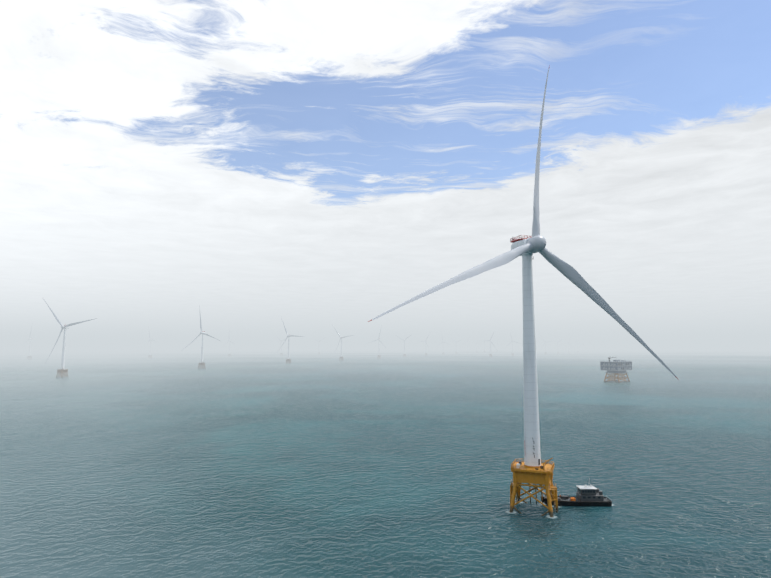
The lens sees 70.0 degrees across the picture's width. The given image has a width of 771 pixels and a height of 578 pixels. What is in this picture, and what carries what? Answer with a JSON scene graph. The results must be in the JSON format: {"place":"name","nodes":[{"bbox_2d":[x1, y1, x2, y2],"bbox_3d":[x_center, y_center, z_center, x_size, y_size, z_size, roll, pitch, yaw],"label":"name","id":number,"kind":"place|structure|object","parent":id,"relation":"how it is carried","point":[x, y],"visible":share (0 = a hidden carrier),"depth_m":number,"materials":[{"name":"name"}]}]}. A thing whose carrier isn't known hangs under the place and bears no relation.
{"place":"outdoors","nodes":[
{"label":"outdoors","id":0,"kind":"place"},
{"bbox_2d":[0,348,770,577],"bbox_3d":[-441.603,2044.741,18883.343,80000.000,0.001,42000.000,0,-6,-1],"label":"sea","id":1,"kind":"structure","parent":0,"point":[238,463],"depth_m":283.36,"materials":[{"name":"liquid"}]},
{"bbox_2d":[56,329,67,377],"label":"turbine tower","id":2,"kind":"structure","parent":1,"relation":"on","point":[62,371],"depth_m":1074.84,"materials":[{"name":"metal"}]},
{"bbox_2d":[44,300,96,359],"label":"turbine rotor","id":3,"kind":"object","parent":2,"relation":"on","point":[62,326],"visible":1,"depth_m":1074.36,"materials":[{"name":"metal"}]},
{"bbox_2d":[198,334,205,368],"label":"turbine tower","id":4,"kind":"structure","parent":1,"relation":"on","point":[201,364],"depth_m":1514.17,"materials":[{"name":"metal"}]},
{"bbox_2d":[181,306,219,350],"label":"turbine rotor","id":5,"kind":"object","parent":4,"relation":"on","point":[201,332],"visible":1,"depth_m":1520.15,"materials":[{"name":"metal"}]},
{"bbox_2d":[286,337,290,363],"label":"turbine tower","id":6,"kind":"structure","parent":1,"relation":"on","point":[288,360],"depth_m":1956.09,"materials":[{"name":"metal"}]},
{"bbox_2d":[278,318,303,350],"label":"turbine rotor","id":7,"kind":"object","parent":6,"relation":"on","point":[289,335],"visible":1,"depth_m":1959.52,"materials":[{"name":"metal"}]},
{"bbox_2d":[339,339,343,360],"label":"turbine tower","id":8,"kind":"structure","parent":1,"relation":"on","point":[341,358],"depth_m":2397.46,"materials":[{"name":"metal"}]},
{"bbox_2d":[509,255,557,516],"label":"turbine tower","id":9,"kind":"structure","parent":1,"relation":"on","point":[531,469],"depth_m":205.60,"materials":[{"name":"metal"}]},
{"bbox_2d":[368,65,678,379],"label":"turbine rotor","id":10,"kind":"object","parent":9,"relation":"on","point":[534,243],"visible":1,"depth_m":210.07,"materials":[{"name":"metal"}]},
{"bbox_2d":[541,479,611,506],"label":"boat","id":11,"kind":"object","parent":1,"relation":"on","point":[590,496],"visible":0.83,"depth_m":207.92,"materials":[{"name":"black metal"}]},
{"bbox_2d":[600,357,631,382],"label":"offshore substation","id":12,"kind":"object","parent":1,"relation":"on","point":[614,368],"visible":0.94,"depth_m":929.58,"materials":[{"name":"metal"}]},
{"bbox_2d":[0,0,770,347],"label":"sky","id":13,"kind":"structure","parent":0,"point":[316,166],"materials":[{"name":"white"}]}
]}

